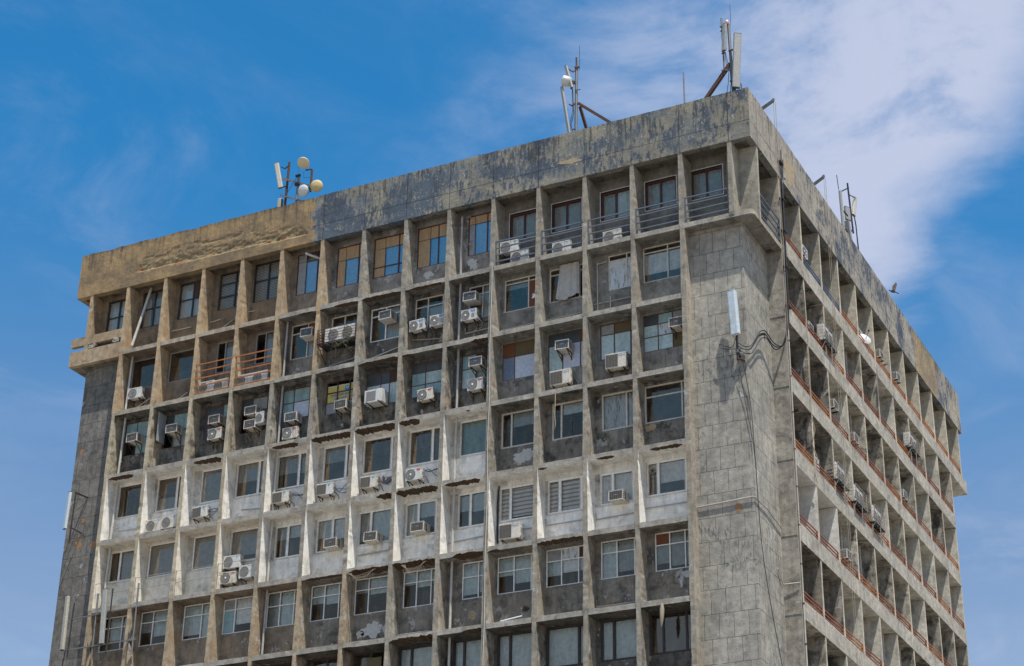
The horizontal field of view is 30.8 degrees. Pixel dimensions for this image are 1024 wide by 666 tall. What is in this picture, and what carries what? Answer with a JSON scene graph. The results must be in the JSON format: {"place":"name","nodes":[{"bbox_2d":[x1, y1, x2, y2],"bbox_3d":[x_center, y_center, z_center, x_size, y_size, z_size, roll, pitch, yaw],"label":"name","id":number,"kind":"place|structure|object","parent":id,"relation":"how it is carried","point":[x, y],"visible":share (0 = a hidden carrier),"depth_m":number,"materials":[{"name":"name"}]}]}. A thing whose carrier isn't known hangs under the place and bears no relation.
{"place":"outdoors","nodes":[
{"label":"outdoors","id":0,"kind":"place"},
{"bbox_2d":[0,0,1023,665],"label":"sky","id":1,"kind":"structure","parent":0,"point":[123,122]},
{"label":"ground","id":2,"kind":"structure","parent":0,"visible":0},
{"bbox_2d":[49,87,968,665],"bbox_3d":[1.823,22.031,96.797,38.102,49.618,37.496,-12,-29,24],"label":"office tower","id":3,"kind":"structure","parent":2,"relation":"on","point":[689,203],"depth_m":86.84,"materials":[{"name":"concrete"}]},
{"bbox_2d":[62,583,141,665],"bbox_3d":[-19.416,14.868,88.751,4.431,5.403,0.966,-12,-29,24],"label":"pipe frame","id":4,"kind":"object","parent":3,"relation":"attached to","point":[131,642],"visible":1,"depth_m":88.72,"materials":[{"name":"black metal"}]},
{"bbox_2d":[60,595,69,650],"bbox_3d":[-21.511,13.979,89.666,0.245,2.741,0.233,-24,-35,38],"label":"sector antenna","id":5,"kind":"object","parent":4,"relation":"attached to","point":[64,624],"visible":1,"depth_m":89.55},
{"bbox_2d":[99,588,107,644],"bbox_3d":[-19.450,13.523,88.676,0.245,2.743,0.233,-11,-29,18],"label":"sector antenna","id":6,"kind":"object","parent":4,"relation":"attached to","point":[103,616],"visible":1,"depth_m":88.57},
{"bbox_2d":[98,615,126,652],"bbox_3d":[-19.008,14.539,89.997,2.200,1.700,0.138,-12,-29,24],"label":"window","id":7,"kind":"structure","parent":3,"relation":"in","point":[117,626],"depth_m":90.19,"materials":[{"name":"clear glass"}]},
{"bbox_2d":[106,298,125,331],"bbox_3d":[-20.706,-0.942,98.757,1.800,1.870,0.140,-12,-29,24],"label":"window","id":8,"kind":"structure","parent":3,"relation":"in","point":[114,314],"depth_m":98.98,"materials":[{"name":"clear glass"}]},
{"bbox_2d":[108,549,133,582],"bbox_3d":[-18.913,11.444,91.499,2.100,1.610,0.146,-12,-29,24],"label":"window","id":9,"kind":"structure","parent":3,"relation":"in","point":[127,562],"depth_m":91.65,"materials":[{"name":"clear glass"}]},
{"bbox_2d":[123,420,148,456],"bbox_3d":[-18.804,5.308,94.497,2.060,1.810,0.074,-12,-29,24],"label":"window","id":10,"kind":"structure","parent":3,"relation":"in","point":[141,427],"depth_m":94.77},
{"bbox_2d":[140,289,162,328],"bbox_3d":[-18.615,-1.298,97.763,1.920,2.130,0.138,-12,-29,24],"label":"window","id":11,"kind":"structure","parent":3,"relation":"in","point":[148,319],"depth_m":97.95,"materials":[{"name":"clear glass"}]},
{"bbox_2d":[138,609,167,646],"bbox_3d":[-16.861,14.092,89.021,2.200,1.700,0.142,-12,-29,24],"label":"window","id":12,"kind":"structure","parent":3,"relation":"in","point":[147,620],"depth_m":89.29,"materials":[{"name":"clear glass"}]},
{"bbox_2d":[147,541,174,577],"bbox_3d":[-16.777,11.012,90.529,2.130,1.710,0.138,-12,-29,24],"label":"window","id":13,"kind":"structure","parent":3,"relation":"in","point":[161,557],"depth_m":90.76,"materials":[{"name":"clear glass"}]},
{"bbox_2d":[155,475,181,511],"bbox_3d":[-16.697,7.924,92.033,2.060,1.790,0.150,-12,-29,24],"label":"window","id":14,"kind":"structure","parent":3,"relation":"in","point":[170,503],"depth_m":92.10,"materials":[{"name":"clear glass"}]},
{"bbox_2d":[161,412,187,449],"bbox_3d":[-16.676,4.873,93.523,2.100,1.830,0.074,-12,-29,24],"label":"window","id":15,"kind":"structure","parent":3,"relation":"in","point":[181,418],"depth_m":93.67,"materials":[{"name":"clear glass"}]},
{"bbox_2d":[177,280,200,319],"bbox_3d":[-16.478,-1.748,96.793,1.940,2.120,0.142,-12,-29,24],"label":"window","id":16,"kind":"structure","parent":3,"relation":"in","point":[191,292],"depth_m":96.97,"materials":[{"name":"clear glass"}]},
{"bbox_2d":[182,602,209,639],"bbox_3d":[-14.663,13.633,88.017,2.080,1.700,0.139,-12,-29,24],"label":"window","id":17,"kind":"structure","parent":3,"relation":"in","point":[193,616],"depth_m":88.25,"materials":[{"name":"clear glass"}]},
{"bbox_2d":[191,534,215,569],"bbox_3d":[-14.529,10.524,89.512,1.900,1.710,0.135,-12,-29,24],"label":"window","id":18,"kind":"structure","parent":3,"relation":"in","point":[204,548],"depth_m":89.73,"materials":[{"name":"clear glass"}]},
{"bbox_2d":[199,467,221,503],"bbox_3d":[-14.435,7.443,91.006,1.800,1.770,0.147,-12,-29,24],"label":"window","id":19,"kind":"structure","parent":3,"relation":"in","point":[211,481],"depth_m":91.23,"materials":[{"name":"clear glass"}]},
{"bbox_2d":[203,404,227,440],"bbox_3d":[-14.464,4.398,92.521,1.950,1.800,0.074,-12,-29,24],"label":"window","id":20,"kind":"structure","parent":3,"relation":"in","point":[220,409],"depth_m":92.84,"materials":[{"name":"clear glass"}]},
{"bbox_2d":[218,270,239,310],"bbox_3d":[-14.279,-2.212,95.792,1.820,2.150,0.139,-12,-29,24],"label":"window","id":21,"kind":"structure","parent":3,"relation":"in","point":[228,284],"depth_m":96.01,"materials":[{"name":"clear glass"}]},
{"bbox_2d":[222,554,243,571],"bbox_3d":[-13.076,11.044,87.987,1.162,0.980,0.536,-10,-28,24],"label":"split air conditioner","id":22,"kind":"object","parent":3,"relation":"attached to","point":[232,565],"visible":1,"depth_m":87.90,"materials":[{"name":"metal"}]},
{"bbox_2d":[222,596,252,634],"bbox_3d":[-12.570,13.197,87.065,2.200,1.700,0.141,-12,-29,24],"label":"window","id":23,"kind":"structure","parent":3,"relation":"in","point":[244,606],"depth_m":87.27,"materials":[{"name":"clear glass"}]},
{"bbox_2d":[229,527,257,560],"bbox_3d":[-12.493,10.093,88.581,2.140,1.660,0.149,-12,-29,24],"label":"window","id":24,"kind":"structure","parent":3,"relation":"in","point":[242,543],"depth_m":88.86,"materials":[{"name":"clear glass"}]},
{"bbox_2d":[235,459,263,497],"bbox_3d":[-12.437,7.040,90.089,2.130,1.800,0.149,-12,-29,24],"label":"window","id":25,"kind":"structure","parent":3,"relation":"in","point":[252,472],"depth_m":90.39,"materials":[{"name":"clear glass"}]},
{"bbox_2d":[239,395,268,434],"bbox_3d":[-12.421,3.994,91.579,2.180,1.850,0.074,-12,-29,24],"label":"window","id":26,"kind":"structure","parent":3,"relation":"in","point":[262,402],"depth_m":91.90,"materials":[{"name":"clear glass"}]},
{"bbox_2d":[252,259,279,302],"bbox_3d":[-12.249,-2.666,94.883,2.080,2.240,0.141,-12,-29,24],"label":"window","id":27,"kind":"structure","parent":3,"relation":"in","point":[262,278],"depth_m":95.07,"materials":[{"name":"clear glass"}]},
{"bbox_2d":[265,589,296,627],"bbox_3d":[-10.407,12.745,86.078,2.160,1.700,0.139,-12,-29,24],"label":"window","id":28,"kind":"structure","parent":3,"relation":"in","point":[274,605],"depth_m":86.25,"materials":[{"name":"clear glass"}]},
{"bbox_2d":[272,490,293,509],"bbox_3d":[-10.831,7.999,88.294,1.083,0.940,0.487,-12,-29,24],"label":"split air conditioner","id":29,"kind":"object","parent":3,"relation":"attached to","point":[283,497],"visible":0.91,"depth_m":88.23,"materials":[{"name":"metal"}]},
{"bbox_2d":[274,523,300,558],"bbox_3d":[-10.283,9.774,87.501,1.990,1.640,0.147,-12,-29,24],"label":"window","id":30,"kind":"structure","parent":3,"relation":"in","point":[284,533],"depth_m":87.78,"materials":[{"name":"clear glass"}]},
{"bbox_2d":[276,451,305,489],"bbox_3d":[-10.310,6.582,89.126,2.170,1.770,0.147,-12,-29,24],"label":"window","id":31,"kind":"structure","parent":3,"relation":"in","point":[288,465],"depth_m":89.42,"materials":[{"name":"clear glass"}]},
{"bbox_2d":[276,162,312,206],"bbox_3d":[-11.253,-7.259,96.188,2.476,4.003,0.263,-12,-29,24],"label":"antenna mast","id":32,"kind":"object","parent":3,"relation":"on","point":[297,183],"visible":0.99,"depth_m":96.32,"materials":[{"name":"metal"}]},
{"bbox_2d":[282,386,310,420],"bbox_3d":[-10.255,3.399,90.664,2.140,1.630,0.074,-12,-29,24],"label":"window","id":33,"kind":"structure","parent":3,"relation":"in","point":[298,399],"depth_m":90.83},
{"bbox_2d":[296,250,320,295],"bbox_3d":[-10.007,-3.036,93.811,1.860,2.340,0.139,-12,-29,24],"label":"window","id":34,"kind":"structure","parent":3,"relation":"in","point":[313,263],"depth_m":93.94,"materials":[{"name":"glass"}]},
{"bbox_2d":[310,582,341,621],"bbox_3d":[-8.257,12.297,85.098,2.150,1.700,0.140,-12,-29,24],"label":"window","id":35,"kind":"structure","parent":3,"relation":"in","point":[319,595],"depth_m":85.37,"materials":[{"name":"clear glass"}]},
{"bbox_2d":[316,482,338,501],"bbox_3d":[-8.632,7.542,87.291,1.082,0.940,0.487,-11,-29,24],"label":"split air conditioner","id":36,"kind":"object","parent":3,"relation":"attached to","point":[323,490],"visible":0.94,"depth_m":87.22,"materials":[{"name":"metal"}]},
{"bbox_2d":[315,516,345,552],"bbox_3d":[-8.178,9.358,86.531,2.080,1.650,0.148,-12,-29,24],"label":"window","id":37,"kind":"structure","parent":3,"relation":"in","point":[324,529],"depth_m":86.82,"materials":[{"name":"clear glass"}]},
{"bbox_2d":[322,443,349,481],"bbox_3d":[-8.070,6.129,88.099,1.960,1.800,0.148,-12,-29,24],"label":"window","id":38,"kind":"structure","parent":3,"relation":"in","point":[340,454],"depth_m":88.42,"materials":[{"name":"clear glass"}]},
{"bbox_2d":[317,322,356,364],"bbox_3d":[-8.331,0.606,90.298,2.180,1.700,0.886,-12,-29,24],"label":"steel cage","id":39,"kind":"object","parent":3,"relation":"attached to","point":[332,344],"visible":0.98,"depth_m":90.30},
{"bbox_2d":[324,322,356,346],"bbox_3d":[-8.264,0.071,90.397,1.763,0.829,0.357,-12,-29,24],"label":"split air conditioner","id":40,"kind":"object","parent":39,"relation":"on","point":[339,332],"visible":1,"depth_m":90.28,"materials":[{"name":"metal"}]},
{"bbox_2d":[327,382,353,403],"bbox_3d":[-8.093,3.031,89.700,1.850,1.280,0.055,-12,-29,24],"label":"window","id":41,"kind":"structure","parent":3,"relation":"attached to","point":[341,395],"depth_m":89.91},
{"bbox_2d":[336,243,361,287],"bbox_3d":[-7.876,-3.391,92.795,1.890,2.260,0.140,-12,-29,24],"label":"window","id":42,"kind":"structure","parent":3,"relation":"in","point":[350,256],"depth_m":92.94,"materials":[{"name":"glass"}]},
{"bbox_2d":[354,575,387,615],"bbox_3d":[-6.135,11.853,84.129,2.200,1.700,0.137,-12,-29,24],"label":"window","id":43,"kind":"structure","parent":3,"relation":"in","point":[379,585],"depth_m":84.42,"materials":[{"name":"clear glass"}]},
{"bbox_2d":[360,475,383,493],"bbox_3d":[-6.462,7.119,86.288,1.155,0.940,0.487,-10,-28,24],"label":"split air conditioner","id":44,"kind":"object","parent":3,"relation":"attached to","point":[371,482],"visible":0.9,"depth_m":86.23,"materials":[{"name":"metal"}]},
{"bbox_2d":[358,507,390,545],"bbox_3d":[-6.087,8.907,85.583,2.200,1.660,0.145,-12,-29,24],"label":"window","id":45,"kind":"structure","parent":3,"relation":"in","point":[380,522],"depth_m":85.83,"materials":[{"name":"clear glass"}]},
{"bbox_2d":[364,388,388,409],"bbox_3d":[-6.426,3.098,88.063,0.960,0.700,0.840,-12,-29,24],"label":"air conditioner","id":46,"kind":"object","parent":3,"relation":"attached to","point":[374,398],"visible":1,"depth_m":87.85,"materials":[{"name":"metal"}]},
{"bbox_2d":[362,435,393,474],"bbox_3d":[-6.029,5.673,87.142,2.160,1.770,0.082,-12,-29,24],"label":"window","id":47,"kind":"structure","parent":3,"relation":"in","point":[392,436],"depth_m":87.24,"materials":[{"name":"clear glass"}]},
{"bbox_2d":[366,368,396,407],"bbox_3d":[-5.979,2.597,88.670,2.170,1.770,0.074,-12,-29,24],"label":"window","id":48,"kind":"structure","parent":3,"relation":"in","point":[387,380],"depth_m":88.86,"materials":[{"name":"clear glass"}]},
{"bbox_2d":[370,304,400,342],"bbox_3d":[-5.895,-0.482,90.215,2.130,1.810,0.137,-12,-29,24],"label":"window","id":49,"kind":"structure","parent":3,"relation":"in","point":[393,329],"depth_m":90.19,"materials":[{"name":"clear glass"}]},
{"bbox_2d":[373,233,403,278],"bbox_3d":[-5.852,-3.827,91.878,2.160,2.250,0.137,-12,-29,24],"label":"window","id":50,"kind":"structure","parent":3,"relation":"in","point":[392,243],"depth_m":92.01,"materials":[{"name":"glass"}]},
{"bbox_2d":[398,643,431,665],"bbox_3d":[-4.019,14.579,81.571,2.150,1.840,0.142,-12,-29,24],"label":"window","id":51,"kind":"structure","parent":3,"relation":"in","point":[422,656],"depth_m":81.90,"materials":[{"name":"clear glass"}]},
{"bbox_2d":[405,467,428,485],"bbox_3d":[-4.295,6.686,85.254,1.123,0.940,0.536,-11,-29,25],"label":"split air conditioner","id":52,"kind":"object","parent":3,"relation":"attached to","point":[413,475],"visible":0.98,"depth_m":85.18,"materials":[{"name":"metal"}]},
{"bbox_2d":[403,568,434,607],"bbox_3d":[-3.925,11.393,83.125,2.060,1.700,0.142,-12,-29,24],"label":"window","id":53,"kind":"structure","parent":3,"relation":"in","point":[426,577],"depth_m":83.37,"materials":[{"name":"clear glass"}]},
{"bbox_2d":[409,318,432,341],"bbox_3d":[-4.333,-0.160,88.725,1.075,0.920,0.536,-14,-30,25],"label":"split air conditioner","id":54,"kind":"object","parent":3,"relation":"attached to","point":[417,326],"visible":1,"depth_m":88.66,"materials":[{"name":"metal"}]},
{"bbox_2d":[405,499,436,537],"bbox_3d":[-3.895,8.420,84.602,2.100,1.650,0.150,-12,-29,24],"label":"window","id":55,"kind":"structure","parent":3,"relation":"in","point":[429,509],"depth_m":84.89,"materials":[{"name":"clear glass"}]},
{"bbox_2d":[409,426,439,465],"bbox_3d":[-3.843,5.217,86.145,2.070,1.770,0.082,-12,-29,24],"label":"window","id":56,"kind":"structure","parent":3,"relation":"in","point":[432,428],"depth_m":86.29,"materials":[{"name":"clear glass"}]},
{"bbox_2d":[411,358,441,398],"bbox_3d":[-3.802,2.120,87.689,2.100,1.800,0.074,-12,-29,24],"label":"window","id":57,"kind":"structure","parent":3,"relation":"in","point":[427,374],"depth_m":87.84,"materials":[{"name":"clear glass"}]},
{"bbox_2d":[417,387,439,411],"bbox_3d":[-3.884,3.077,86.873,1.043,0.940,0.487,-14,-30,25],"label":"split air conditioner","id":58,"kind":"object","parent":3,"relation":"attached to","point":[425,395],"visible":1,"depth_m":86.81,"materials":[{"name":"metal"}]},
{"bbox_2d":[415,294,443,328],"bbox_3d":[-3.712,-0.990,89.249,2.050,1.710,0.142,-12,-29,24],"label":"window","id":59,"kind":"structure","parent":3,"relation":"in","point":[436,310],"depth_m":89.38,"materials":[{"name":"clear glass"}]},
{"bbox_2d":[417,222,446,268],"bbox_3d":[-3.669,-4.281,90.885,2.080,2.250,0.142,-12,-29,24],"label":"window","id":60,"kind":"structure","parent":3,"relation":"in","point":[438,233],"depth_m":90.99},
{"bbox_2d":[453,637,480,665],"bbox_3d":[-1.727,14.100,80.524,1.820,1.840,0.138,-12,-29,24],"label":"window","id":61,"kind":"structure","parent":3,"relation":"in","point":[470,655],"depth_m":80.79,"materials":[{"name":"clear glass"}]},
{"bbox_2d":[457,490,484,528],"bbox_3d":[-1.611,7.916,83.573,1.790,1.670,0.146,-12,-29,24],"label":"window","id":62,"kind":"structure","parent":3,"relation":"in","point":[465,502],"depth_m":83.82,"materials":[{"name":"clear glass"}]},
{"bbox_2d":[460,308,482,331],"bbox_3d":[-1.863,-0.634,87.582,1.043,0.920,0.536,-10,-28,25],"label":"split air conditioner","id":63,"kind":"object","parent":3,"relation":"attached to","point":[469,315],"visible":1,"depth_m":87.50,"materials":[{"name":"metal"}]},
{"bbox_2d":[459,417,485,456],"bbox_3d":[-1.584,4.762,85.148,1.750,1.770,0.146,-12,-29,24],"label":"window","id":64,"kind":"structure","parent":3,"relation":"in","point":[472,435],"depth_m":85.31,"materials":[{"name":"teal glass"}]},
{"bbox_2d":[462,560,482,599],"bbox_3d":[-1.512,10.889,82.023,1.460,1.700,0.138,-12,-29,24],"label":"window","id":65,"kind":"structure","parent":3,"relation":"in","point":[472,577],"depth_m":82.20,"materials":[{"name":"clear glass"}]},
{"bbox_2d":[461,351,487,389],"bbox_3d":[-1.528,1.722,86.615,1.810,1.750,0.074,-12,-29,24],"label":"window","id":66,"kind":"structure","parent":3,"relation":"in","point":[467,373],"depth_m":86.80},
{"bbox_2d":[467,377,486,400],"bbox_3d":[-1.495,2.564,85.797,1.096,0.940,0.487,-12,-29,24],"label":"split air conditioner","id":67,"kind":"object","parent":3,"relation":"attached to","point":[478,384],"visible":0.98,"depth_m":85.75,"materials":[{"name":"metal"}]},
{"bbox_2d":[468,355,487,377],"bbox_3d":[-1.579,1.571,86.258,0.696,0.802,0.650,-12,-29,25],"label":"window air conditioner","id":68,"kind":"object","parent":3,"relation":"attached to","point":[478,363],"depth_m":86.17,"materials":[{"name":"metal"}]},
{"bbox_2d":[468,212,490,255],"bbox_3d":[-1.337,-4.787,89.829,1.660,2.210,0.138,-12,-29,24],"label":"window","id":69,"kind":"structure","parent":3,"relation":"in","point":[479,238],"depth_m":89.97,"materials":[{"name":"glass"}]},
{"bbox_2d":[499,522,526,543],"bbox_3d":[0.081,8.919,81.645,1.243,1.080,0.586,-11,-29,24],"label":"split air conditioner","id":70,"kind":"object","parent":3,"relation":"attached to","point":[513,531],"visible":1,"depth_m":81.53,"materials":[{"name":"metal"}]},
{"bbox_2d":[497,630,531,665],"bbox_3d":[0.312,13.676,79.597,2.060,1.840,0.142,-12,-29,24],"label":"window","id":71,"kind":"structure","parent":3,"relation":"in","point":[513,649],"depth_m":79.81,"materials":[{"name":"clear glass"}]},
{"bbox_2d":[497,553,532,594],"bbox_3d":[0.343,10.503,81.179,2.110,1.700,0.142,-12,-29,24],"label":"window","id":72,"kind":"structure","parent":3,"relation":"in","point":[506,567],"depth_m":81.38,"materials":[{"name":"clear glass"}]},
{"bbox_2d":[500,483,532,521],"bbox_3d":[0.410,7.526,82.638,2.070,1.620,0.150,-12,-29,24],"label":"window","id":73,"kind":"structure","parent":3,"relation":"in","point":[522,505],"depth_m":82.78,"materials":[{"name":"grey glass"}]},
{"bbox_2d":[501,408,533,448],"bbox_3d":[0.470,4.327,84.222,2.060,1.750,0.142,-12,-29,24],"label":"window","id":74,"kind":"structure","parent":3,"relation":"in","point":[527,418],"depth_m":84.46,"materials":[{"name":"clear glass"}]},
{"bbox_2d":[502,339,534,381],"bbox_3d":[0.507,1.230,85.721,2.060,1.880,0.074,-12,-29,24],"label":"window","id":75,"kind":"structure","parent":3,"relation":"in","point":[518,357],"depth_m":85.81,"materials":[{"name":"glass"}]},
{"bbox_2d":[504,275,534,312],"bbox_3d":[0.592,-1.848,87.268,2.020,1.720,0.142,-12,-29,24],"label":"window","id":76,"kind":"structure","parent":3,"relation":"in","point":[530,283],"depth_m":87.48,"materials":[{"name":"clear glass"}]},
{"bbox_2d":[509,208,535,240],"bbox_3d":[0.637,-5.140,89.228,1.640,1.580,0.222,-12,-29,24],"label":"window","id":77,"kind":"structure","parent":3,"relation":"in","point":[525,224],"depth_m":89.40,"materials":[{"name":"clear glass"}]},
{"bbox_2d":[549,368,577,388],"bbox_3d":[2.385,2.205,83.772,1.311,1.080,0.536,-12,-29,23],"label":"split air conditioner","id":78,"kind":"object","parent":3,"relation":"on","point":[561,378],"visible":1,"depth_m":83.69,"materials":[{"name":"metal"}]},
{"bbox_2d":[555,338,573,361],"bbox_3d":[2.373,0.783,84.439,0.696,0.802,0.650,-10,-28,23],"label":"window air conditioner","id":79,"kind":"object","parent":3,"relation":"attached to","point":[564,346],"depth_m":84.34,"materials":[{"name":"metal"}]},
{"bbox_2d":[546,545,582,587],"bbox_3d":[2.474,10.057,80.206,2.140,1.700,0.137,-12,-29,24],"label":"window","id":80,"kind":"structure","parent":3,"relation":"in","point":[560,561],"depth_m":80.39,"materials":[{"name":"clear glass"}]},
{"bbox_2d":[546,623,582,665],"bbox_3d":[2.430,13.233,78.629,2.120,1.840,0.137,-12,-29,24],"label":"window","id":81,"kind":"structure","parent":3,"relation":"in","point":[564,647],"depth_m":78.78,"materials":[{"name":"grey glass"}]},
{"bbox_2d":[548,329,582,371],"bbox_3d":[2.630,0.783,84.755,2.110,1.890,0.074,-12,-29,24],"label":"window","id":82,"kind":"structure","parent":3,"relation":"in","point":[576,336],"depth_m":84.79,"materials":[{"name":"grey glass"}]},
{"bbox_2d":[548,475,582,514],"bbox_3d":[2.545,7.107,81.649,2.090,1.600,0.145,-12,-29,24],"label":"window","id":83,"kind":"structure","parent":3,"relation":"in","point":[564,496],"depth_m":81.78,"materials":[{"name":"clear glass"}]},
{"bbox_2d":[551,197,581,233],"bbox_3d":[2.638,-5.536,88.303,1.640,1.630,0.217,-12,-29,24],"label":"window","id":84,"kind":"structure","parent":3,"relation":"in","point":[560,214],"depth_m":88.42,"materials":[{"name":"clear glass"}]},
{"bbox_2d":[556,262,578,299],"bbox_3d":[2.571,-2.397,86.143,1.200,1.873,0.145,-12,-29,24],"label":"hanging cloth","id":85,"kind":"object","parent":3,"relation":"hanging from","point":[568,283],"visible":1,"depth_m":86.14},
{"bbox_2d":[552,399,582,440],"bbox_3d":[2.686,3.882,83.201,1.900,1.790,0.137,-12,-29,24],"label":"window","id":86,"kind":"structure","parent":3,"relation":"in","point":[575,407],"depth_m":83.47,"materials":[{"name":"clear glass"}]},
{"bbox_2d":[568,45,610,131],"bbox_3d":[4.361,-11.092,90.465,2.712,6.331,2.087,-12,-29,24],"label":"antenna mast","id":87,"kind":"object","parent":3,"relation":"on","point":[577,103],"visible":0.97,"depth_m":90.04,"materials":[{"name":"metal"}]},
{"bbox_2d":[600,186,629,222],"bbox_3d":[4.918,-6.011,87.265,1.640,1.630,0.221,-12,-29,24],"label":"window","id":88,"kind":"structure","parent":3,"relation":"in","point":[609,202],"depth_m":87.41,"materials":[{"name":"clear glass"}]},
{"bbox_2d":[600,319,631,360],"bbox_3d":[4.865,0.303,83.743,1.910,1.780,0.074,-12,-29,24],"label":"window","id":89,"kind":"structure","parent":3,"relation":"in","point":[616,337],"depth_m":83.86,"materials":[{"name":"glass"}]},
{"bbox_2d":[600,469,633,505],"bbox_3d":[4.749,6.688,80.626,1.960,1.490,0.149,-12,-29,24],"label":"window","id":90,"kind":"structure","parent":3,"relation":"in","point":[625,481],"depth_m":80.83,"materials":[{"name":"clear glass"}]},
{"bbox_2d":[602,389,632,431],"bbox_3d":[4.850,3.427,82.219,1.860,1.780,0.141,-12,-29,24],"label":"window","id":91,"kind":"structure","parent":3,"relation":"in","point":[614,408],"depth_m":82.36,"materials":[{"name":"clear glass"}]},
{"bbox_2d":[605,351,631,377],"bbox_3d":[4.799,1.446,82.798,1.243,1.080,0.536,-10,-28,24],"label":"split air conditioner","id":92,"kind":"object","parent":3,"relation":"attached to","point":[617,361],"visible":1,"depth_m":82.71,"materials":[{"name":"metal"}]},
{"bbox_2d":[608,489,628,504],"bbox_3d":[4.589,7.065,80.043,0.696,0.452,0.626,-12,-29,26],"label":"window air conditioner","id":93,"kind":"object","parent":3,"relation":"attached to","point":[618,497],"depth_m":79.86,"materials":[{"name":"metal"}]},
{"bbox_2d":[601,537,635,579],"bbox_3d":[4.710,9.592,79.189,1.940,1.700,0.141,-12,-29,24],"label":"window","id":94,"kind":"structure","parent":3,"relation":"in","point":[609,551],"depth_m":79.34,"materials":[{"name":"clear glass"}]},
{"bbox_2d":[601,616,636,662],"bbox_3d":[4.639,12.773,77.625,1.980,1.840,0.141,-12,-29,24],"label":"window","id":95,"kind":"structure","parent":3,"relation":"in","point":[618,645],"depth_m":77.75,"materials":[{"name":"grey glass"}]},
{"bbox_2d":[608,252,630,290],"bbox_3d":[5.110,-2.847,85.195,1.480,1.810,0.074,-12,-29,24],"label":"window","id":96,"kind":"structure","parent":3,"relation":"in","point":[619,270],"depth_m":85.24,"materials":[{"name":"clear glass"}]},
{"bbox_2d":[644,174,677,211],"bbox_3d":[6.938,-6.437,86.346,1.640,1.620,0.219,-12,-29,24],"label":"window","id":97,"kind":"structure","parent":3,"relation":"in","point":[653,193],"depth_m":86.47,"materials":[{"name":"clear glass"}]},
{"bbox_2d":[643,241,680,282],"bbox_3d":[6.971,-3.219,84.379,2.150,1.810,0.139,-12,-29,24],"label":"window","id":98,"kind":"structure","parent":3,"relation":"in","point":[658,262],"depth_m":84.56,"materials":[{"name":"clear glass"}]},
{"bbox_2d":[643,309,682,352],"bbox_3d":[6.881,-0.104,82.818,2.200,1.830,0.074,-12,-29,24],"label":"window","id":99,"kind":"structure","parent":3,"relation":"in","point":[658,335],"depth_m":82.94,"materials":[{"name":"grey glass"}]},
{"bbox_2d":[644,380,684,423],"bbox_3d":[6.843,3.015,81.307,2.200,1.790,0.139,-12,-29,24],"label":"window","id":100,"kind":"structure","parent":3,"relation":"in","point":[681,381],"depth_m":81.41,"materials":[{"name":"clear glass"}]},
{"bbox_2d":[647,457,686,496],"bbox_3d":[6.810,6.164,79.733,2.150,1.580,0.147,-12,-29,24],"label":"window","id":101,"kind":"structure","parent":3,"relation":"in","point":[675,470],"depth_m":79.88,"materials":[{"name":"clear glass"}]},
{"bbox_2d":[650,608,690,655],"bbox_3d":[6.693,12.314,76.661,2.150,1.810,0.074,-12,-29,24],"label":"window","id":102,"kind":"structure","parent":3,"relation":"in","point":[689,609],"depth_m":76.75,"materials":[{"name":"grey glass"}]},
{"bbox_2d":[655,529,688,571],"bbox_3d":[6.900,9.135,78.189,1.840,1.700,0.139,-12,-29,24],"label":"window","id":103,"kind":"structure","parent":3,"relation":"in","point":[665,541],"depth_m":78.36,"materials":[{"name":"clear glass"}]},
{"bbox_2d":[691,163,723,200],"bbox_3d":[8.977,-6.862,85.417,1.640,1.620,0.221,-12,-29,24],"label":"window","id":104,"kind":"structure","parent":3,"relation":"in","point":[715,180],"depth_m":85.54,"materials":[{"name":"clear glass"}]},
{"bbox_2d":[704,14,741,97],"bbox_3d":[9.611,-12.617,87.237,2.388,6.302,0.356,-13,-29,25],"label":"antenna mast","id":105,"kind":"object","parent":3,"relation":"on","point":[726,68],"visible":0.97,"depth_m":86.86,"materials":[{"name":"black metal"}]},
{"bbox_2d":[732,33,741,88],"bbox_3d":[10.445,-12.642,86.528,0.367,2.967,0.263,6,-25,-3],"label":"sector antenna","id":106,"kind":"object","parent":105,"relation":"attached to","point":[736,66],"visible":1,"depth_m":86.39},
{"bbox_2d":[735,335,744,361],"bbox_3d":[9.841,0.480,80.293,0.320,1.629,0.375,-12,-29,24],"label":"antenna mount","id":107,"kind":"object","parent":3,"relation":"attached to","point":[739,354],"visible":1,"depth_m":80.07,"materials":[{"name":"black metal"}]},
{"bbox_2d":[727,289,740,336],"bbox_3d":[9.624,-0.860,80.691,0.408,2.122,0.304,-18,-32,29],"label":"sector antenna","id":108,"kind":"object","parent":107,"relation":"attached to","point":[733,313],"visible":1,"depth_m":80.55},
{"bbox_2d":[719,338,782,665],"bbox_3d":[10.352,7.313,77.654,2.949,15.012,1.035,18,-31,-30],"label":"loose cable","id":109,"kind":"object","parent":107,"relation":"hanging from","point":[756,479],"visible":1,"depth_m":77.85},
{"bbox_2d":[739,150,788,353],"bbox_3d":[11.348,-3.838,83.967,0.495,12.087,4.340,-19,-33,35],"label":"cable bundle","id":110,"kind":"object","parent":3,"relation":"attached to","point":[766,337],"visible":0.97,"depth_m":84.08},
{"bbox_2d":[762,98,774,109],"bbox_3d":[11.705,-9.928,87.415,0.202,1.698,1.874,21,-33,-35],"label":"davit","id":111,"kind":"object","parent":3,"relation":"on","point":[769,103],"visible":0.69,"depth_m":87.28,"materials":[{"name":"black metal"}]},
{"bbox_2d":[773,102,804,659],"bbox_3d":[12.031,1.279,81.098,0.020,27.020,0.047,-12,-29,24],"label":"hanging line","id":112,"kind":"object","parent":111,"relation":"hanging from","point":[789,391],"visible":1,"depth_m":80.45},
{"bbox_2d":[836,175,858,248],"bbox_3d":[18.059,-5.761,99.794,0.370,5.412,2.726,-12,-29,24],"label":"antenna mast","id":113,"kind":"object","parent":3,"relation":"on","point":[846,225],"visible":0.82,"depth_m":99.64,"materials":[{"name":"black metal"}]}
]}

